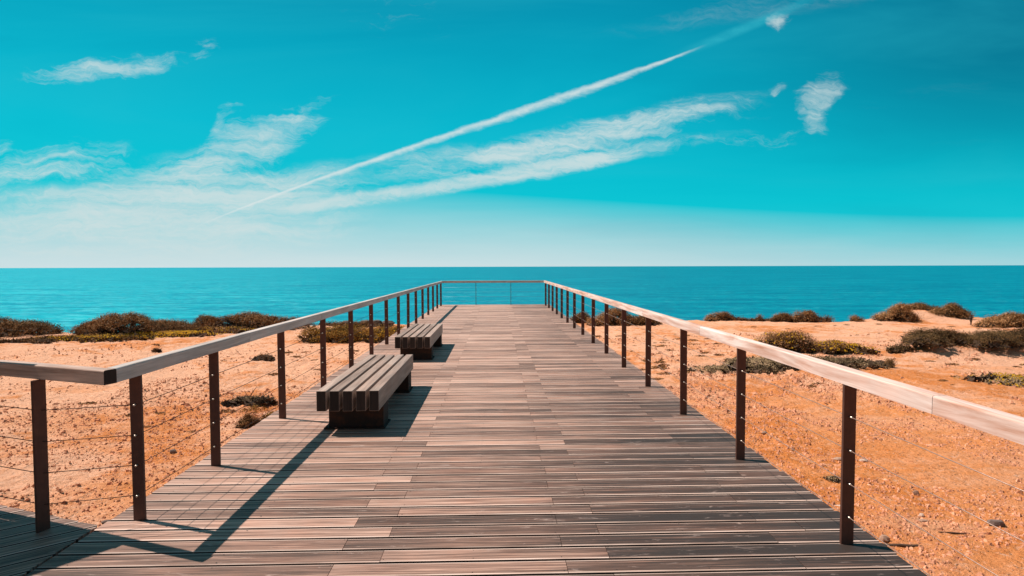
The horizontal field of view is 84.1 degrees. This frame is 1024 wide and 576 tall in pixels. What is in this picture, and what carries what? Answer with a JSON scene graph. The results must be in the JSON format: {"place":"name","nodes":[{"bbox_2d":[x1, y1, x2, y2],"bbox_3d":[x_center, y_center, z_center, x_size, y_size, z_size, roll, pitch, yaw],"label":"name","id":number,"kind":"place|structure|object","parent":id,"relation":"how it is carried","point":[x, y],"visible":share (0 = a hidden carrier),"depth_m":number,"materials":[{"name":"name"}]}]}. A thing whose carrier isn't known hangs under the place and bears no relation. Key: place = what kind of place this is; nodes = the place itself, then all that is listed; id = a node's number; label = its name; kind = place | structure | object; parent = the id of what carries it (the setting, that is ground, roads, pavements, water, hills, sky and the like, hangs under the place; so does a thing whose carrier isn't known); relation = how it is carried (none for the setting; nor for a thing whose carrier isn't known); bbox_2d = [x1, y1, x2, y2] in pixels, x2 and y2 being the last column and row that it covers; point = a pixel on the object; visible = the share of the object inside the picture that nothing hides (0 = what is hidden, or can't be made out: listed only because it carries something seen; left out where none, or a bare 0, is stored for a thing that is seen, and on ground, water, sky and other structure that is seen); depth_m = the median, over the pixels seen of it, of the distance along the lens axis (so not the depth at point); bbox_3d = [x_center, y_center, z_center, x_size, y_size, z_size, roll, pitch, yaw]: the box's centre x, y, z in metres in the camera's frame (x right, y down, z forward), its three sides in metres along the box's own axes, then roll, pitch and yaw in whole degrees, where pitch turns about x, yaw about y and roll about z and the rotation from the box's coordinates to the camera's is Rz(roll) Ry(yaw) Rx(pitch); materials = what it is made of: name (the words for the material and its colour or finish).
{"place":"outdoors","nodes":[
{"label":"outdoors","id":0,"kind":"place"},
{"bbox_2d":[0,310,1023,575],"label":"ground","id":1,"kind":"structure","parent":0,"point":[916,464],"depth_m":9.51,"materials":[{"name":"orange sand"}]},
{"bbox_2d":[0,337,16,342],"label":"shrub","id":2,"kind":"object","parent":1,"relation":"on","point":[2,340],"visible":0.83,"depth_m":18.71,"materials":[{"name":"green plant"}]},
{"bbox_2d":[4,336,59,343],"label":"shrub","id":3,"kind":"object","parent":1,"relation":"on","point":[37,340],"visible":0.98,"depth_m":18.72,"materials":[{"name":"green plant"}]},
{"bbox_2d":[0,316,68,336],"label":"shrub","id":4,"kind":"object","parent":1,"relation":"on","point":[10,327],"visible":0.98,"depth_m":20.55,"materials":[{"name":"brown plant"}]},
{"bbox_2d":[33,333,160,341],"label":"shrub","id":5,"kind":"object","parent":1,"relation":"on","point":[90,337],"visible":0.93,"depth_m":19.30,"materials":[{"name":"green plant"}]},
{"bbox_2d":[65,311,170,335],"bbox_3d":[-14.300,1.300,20.527,3.723,0.981,2.081,0,2,-2],"label":"shrub","id":6,"kind":"object","parent":1,"relation":"on","point":[113,323],"visible":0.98,"depth_m":20.27,"materials":[{"name":"green plant"}]},
{"bbox_2d":[151,348,161,351],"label":"shrub","id":7,"kind":"object","parent":1,"relation":"on","point":[156,349],"visible":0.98,"depth_m":17.15,"materials":[{"name":"brown plant"}]},
{"bbox_2d":[123,329,223,337],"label":"shrub","id":8,"kind":"object","parent":1,"relation":"on","point":[181,333],"visible":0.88,"depth_m":20.44,"materials":[{"name":"green plant"}]},
{"bbox_2d":[151,318,209,333],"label":"shrub","id":9,"kind":"object","parent":1,"relation":"on","point":[175,325],"visible":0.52,"depth_m":21.40,"materials":[{"name":"brown plant"}]},
{"bbox_2d":[192,313,225,327],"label":"shrub","id":10,"kind":"object","parent":1,"relation":"on","point":[200,319],"visible":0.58,"depth_m":22.73,"materials":[{"name":"brown plant"}]},
{"bbox_2d":[182,324,253,333],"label":"shrub","id":11,"kind":"object","parent":1,"relation":"on","point":[227,329],"visible":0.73,"depth_m":21.55,"materials":[{"name":"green plant"}]},
{"bbox_2d":[221,409,235,412],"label":"dry tuft","id":12,"kind":"object","parent":1,"relation":"on","point":[224,410],"visible":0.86,"depth_m":9.83,"materials":[{"name":"brown plant"}]},
{"bbox_2d":[220,393,277,406],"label":"shrub","id":13,"kind":"object","parent":1,"relation":"on","point":[262,401],"visible":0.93,"depth_m":10.23,"materials":[{"name":"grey plant"}]},
{"bbox_2d":[234,409,264,428],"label":"shrub","id":14,"kind":"object","parent":1,"relation":"on","point":[245,421],"visible":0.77,"depth_m":8.68,"materials":[{"name":"brown plant"}]},
{"bbox_2d":[235,403,277,411],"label":"shrub","id":15,"kind":"object","parent":1,"relation":"on","point":[253,408],"visible":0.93,"depth_m":9.88,"materials":[{"name":"brown plant"}]},
{"bbox_2d":[201,310,317,328],"bbox_3d":[-10.173,1.264,22.709,4.849,0.838,1.547,0,2,-2],"label":"shrub","id":16,"kind":"object","parent":1,"relation":"on","point":[255,319],"visible":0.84,"depth_m":22.45,"materials":[{"name":"brown plant"}]},
{"bbox_2d":[251,353,277,360],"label":"shrub","id":17,"kind":"object","parent":1,"relation":"on","point":[268,357],"visible":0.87,"depth_m":15.02,"materials":[{"name":"brown plant"}]},
{"bbox_2d":[259,409,272,419],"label":"shrub","id":18,"kind":"object","parent":1,"relation":"on","point":[267,414],"visible":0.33,"depth_m":9.09,"materials":[{"name":"brown plant"}]},
{"bbox_2d":[293,323,367,343],"bbox_3d":[-6.010,1.549,19.466,2.941,0.749,1.714,0,2,-2],"label":"shrub","id":19,"kind":"object","parent":1,"relation":"on","point":[339,333],"visible":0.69,"depth_m":19.11,"materials":[{"name":"green plant"}]},
{"bbox_2d":[318,319,391,327],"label":"shrub","id":20,"kind":"object","parent":1,"relation":"on","point":[366,323],"visible":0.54,"depth_m":23.89,"materials":[{"name":"brown plant"}]},
{"bbox_2d":[355,324,404,341],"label":"shrub","id":21,"kind":"object","parent":1,"relation":"on","point":[379,336],"visible":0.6,"depth_m":19.33,"materials":[{"name":"green plant"}]},
{"bbox_2d":[382,320,394,325],"bbox_3d":[-5.362,1.546,24.371,0.510,0.323,0.471,1,3,36],"label":"rock","id":22,"kind":"object","parent":1,"relation":"on","point":[391,322],"visible":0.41,"depth_m":24.29,"materials":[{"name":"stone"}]},
{"bbox_2d":[26,304,926,575],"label":"boardwalk","id":23,"kind":"structure","parent":1,"relation":"on","point":[526,440],"depth_m":4.03,"materials":[{"name":"brown wood"}]},
{"bbox_2d":[0,505,96,575],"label":"side boardwalk","id":24,"kind":"structure","parent":23,"relation":"attached to","point":[25,548],"depth_m":3.36,"materials":[{"name":"grey wood"}]},
{"bbox_2d":[0,360,132,532],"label":"railing","id":25,"kind":"object","parent":24,"relation":"on","point":[42,373],"visible":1,"depth_m":3.43,"materials":[{"name":"brown paint"}]},
{"bbox_2d":[108,281,442,519],"bbox_3d":[-2.635,0.592,13.492,0.079,1.012,20.326,0,2,-2],"label":"railing","id":26,"kind":"object","parent":23,"relation":"on","point":[133,372],"visible":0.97,"depth_m":4.57,"materials":[{"name":"brown paint"}]},
{"bbox_2d":[316,354,412,428],"bbox_3d":[-1.588,1.147,6.532,0.611,0.419,2.240,0,2,-2],"label":"bench","id":27,"kind":"object","parent":23,"relation":"on","point":[358,394],"visible":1,"depth_m":5.64,"materials":[{"name":"wood"}]},
{"bbox_2d":[395,323,442,359],"bbox_3d":[-1.698,0.990,10.682,0.611,0.419,2.239,0,2,-2],"label":"bench","id":28,"kind":"object","parent":23,"relation":"on","point":[419,341],"visible":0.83,"depth_m":9.79,"materials":[{"name":"wood"}]},
{"bbox_2d":[443,281,543,296],"bbox_3d":[-0.773,0.202,23.665,4.200,1.012,0.076,0,2,-2],"label":"railing","id":29,"kind":"object","parent":23,"relation":"on","point":[492,282],"visible":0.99,"depth_m":23.62,"materials":[{"name":"brown paint"}]},
{"bbox_2d":[544,281,1023,575],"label":"railing","id":30,"kind":"object","parent":23,"relation":"on","point":[1004,425],"visible":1,"depth_m":3.26,"materials":[{"name":"brown paint"}]},
{"bbox_2d":[0,332,1023,575],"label":"pebbles","id":31,"kind":"object","parent":1,"relation":"on","point":[895,515],"visible":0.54,"depth_m":8.22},
{"bbox_2d":[569,309,591,322],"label":"shrub","id":32,"kind":"object","parent":1,"relation":"on","point":[578,318],"visible":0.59,"depth_m":25.16,"materials":[{"name":"brown plant"}]},
{"bbox_2d":[584,307,641,326],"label":"shrub","id":33,"kind":"object","parent":1,"relation":"on","point":[616,311],"visible":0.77,"depth_m":24.12,"materials":[{"name":"brown plant"}]},
{"bbox_2d":[627,314,662,325],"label":"shrub","id":34,"kind":"object","parent":1,"relation":"on","point":[642,319],"visible":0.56,"depth_m":23.98,"materials":[{"name":"brown plant"}]},
{"bbox_2d":[702,311,749,321],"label":"shrub","id":35,"kind":"object","parent":1,"relation":"on","point":[723,316],"visible":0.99,"depth_m":25.79,"materials":[{"name":"brown plant"}]},
{"bbox_2d":[687,363,798,374],"bbox_3d":[5.467,1.971,13.764,2.750,0.364,1.402,0,2,-2],"label":"shrub","id":36,"kind":"object","parent":1,"relation":"on","point":[723,368],"visible":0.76,"depth_m":13.52,"materials":[{"name":"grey plant"}]},
{"bbox_2d":[746,317,769,320],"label":"shrub","id":37,"kind":"object","parent":1,"relation":"on","point":[753,319],"visible":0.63,"depth_m":25.75,"materials":[{"name":"brown plant"}]},
{"bbox_2d":[755,313,762,320],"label":"shrub","id":38,"kind":"object","parent":1,"relation":"on","point":[759,317],"visible":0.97,"depth_m":25.63,"materials":[{"name":"brown plant"}]},
{"bbox_2d":[766,312,793,321],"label":"shrub","id":39,"kind":"object","parent":1,"relation":"on","point":[784,317],"visible":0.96,"depth_m":25.21,"materials":[{"name":"brown plant"}]},
{"bbox_2d":[753,329,823,353],"bbox_3d":[7.616,1.460,15.967,2.214,0.718,1.037,0,2,9],"label":"shrub","id":40,"kind":"object","parent":1,"relation":"on","point":[794,341],"visible":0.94,"depth_m":15.76,"materials":[{"name":"green plant"}]},
{"bbox_2d":[720,354,890,369],"bbox_3d":[7.296,1.844,14.261,4.360,0.420,1.762,0,2,-2],"label":"shrub","id":41,"kind":"object","parent":1,"relation":"on","point":[846,361],"visible":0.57,"depth_m":13.96,"materials":[{"name":"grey plant"}]},
{"bbox_2d":[791,309,835,322],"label":"shrub","id":42,"kind":"object","parent":1,"relation":"on","point":[807,316],"visible":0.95,"depth_m":25.11,"materials":[{"name":"brown plant"}]},
{"bbox_2d":[820,474,840,482],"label":"shrub","id":43,"kind":"object","parent":1,"relation":"on","point":[832,478],"visible":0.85,"depth_m":6.73,"materials":[{"name":"grey plant"}]},
{"bbox_2d":[801,339,880,354],"bbox_3d":[9.113,1.653,15.891,2.424,0.551,1.118,0,2,-2],"label":"shrub","id":44,"kind":"object","parent":1,"relation":"on","point":[831,346],"visible":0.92,"depth_m":15.68,"materials":[{"name":"green plant"}]},
{"bbox_2d":[848,314,864,321],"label":"shrub","id":45,"kind":"object","parent":1,"relation":"on","point":[856,319],"visible":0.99,"depth_m":25.09,"materials":[{"name":"brown plant"}]},
{"bbox_2d":[856,360,889,368],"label":"shrub","id":46,"kind":"object","parent":1,"relation":"on","point":[878,364],"visible":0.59,"depth_m":13.91,"materials":[{"name":"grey plant"}]},
{"bbox_2d":[879,534,889,541],"bbox_3d":[3.442,2.314,5.243,0.090,0.064,0.067,0,2,14],"label":"stone","id":47,"kind":"object","parent":1,"relation":"on","point":[884,538],"visible":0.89,"depth_m":5.23,"materials":[{"name":"beige stone"}]},
{"bbox_2d":[884,356,897,367],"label":"shrub","id":48,"kind":"object","parent":1,"relation":"on","point":[888,361],"visible":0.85,"depth_m":14.04,"materials":[{"name":"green plant"}]},
{"bbox_2d":[871,302,921,321],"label":"shrub","id":49,"kind":"object","parent":1,"relation":"on","point":[901,311],"visible":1,"depth_m":24.82,"materials":[{"name":"brown plant"}]},
{"bbox_2d":[886,341,918,353],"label":"shrub","id":50,"kind":"object","parent":1,"relation":"on","point":[896,348],"visible":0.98,"depth_m":15.82,"materials":[{"name":"green plant"}]},
{"bbox_2d":[885,543,921,547],"bbox_3d":[3.533,2.324,5.121,0.327,0.031,0.042,0,2,6],"label":"driftwood","id":51,"kind":"object","parent":1,"relation":"on","point":[906,545],"visible":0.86,"depth_m":5.11,"materials":[{"name":"brown wood"}]},
{"bbox_2d":[893,300,941,310],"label":"shrub","id":52,"kind":"object","parent":1,"relation":"on","point":[920,306],"visible":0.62,"depth_m":26.40,"materials":[{"name":"brown plant"}]},
{"bbox_2d":[897,327,972,348],"bbox_3d":[12.102,1.403,16.088,2.520,0.629,1.646,0,2,-2],"label":"shrub","id":53,"kind":"object","parent":1,"relation":"on","point":[935,338],"visible":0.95,"depth_m":15.91,"materials":[{"name":"green plant"}]},
{"bbox_2d":[928,300,976,317],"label":"shrub","id":54,"kind":"object","parent":1,"relation":"on","point":[951,309],"visible":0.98,"depth_m":25.43,"materials":[{"name":"brown plant"}]},
{"bbox_2d":[938,531,966,533],"bbox_3d":[4.164,2.313,5.362,0.244,0.016,0.019,0,2,8],"label":"driftwood","id":55,"kind":"object","parent":1,"relation":"on","point":[952,532],"visible":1,"depth_m":5.36,"materials":[{"name":"brown wood"}]},
{"bbox_2d":[954,371,1023,387],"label":"shrub","id":56,"kind":"object","parent":1,"relation":"on","point":[1010,379],"visible":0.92,"depth_m":12.30,"materials":[{"name":"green plant"}]},
{"bbox_2d":[957,326,1023,349],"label":"shrub","id":57,"kind":"object","parent":1,"relation":"on","point":[1013,338],"visible":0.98,"depth_m":15.81,"materials":[{"name":"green plant"}]},
{"bbox_2d":[987,519,1004,526],"bbox_3d":[4.715,2.287,5.525,0.162,0.064,0.078,0,2,4],"label":"stone","id":58,"kind":"object","parent":1,"relation":"on","point":[997,523],"visible":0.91,"depth_m":5.50,"materials":[{"name":"grey stone"}]},
{"bbox_2d":[971,310,1023,328],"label":"shrub","id":59,"kind":"object","parent":1,"relation":"on","point":[1016,320],"visible":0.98,"depth_m":22.81,"materials":[{"name":"brown plant"}]},
{"bbox_2d":[0,265,1023,332],"bbox_3d":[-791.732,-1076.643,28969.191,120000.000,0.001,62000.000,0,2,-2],"label":"sea","id":60,"kind":"structure","parent":0,"point":[67,298],"depth_m":480.54,"materials":[{"name":"liquid"}]},
{"bbox_2d":[0,0,1023,267],"label":"sky","id":61,"kind":"structure","parent":0,"point":[134,133],"materials":[{"name":"blue"}]}
]}

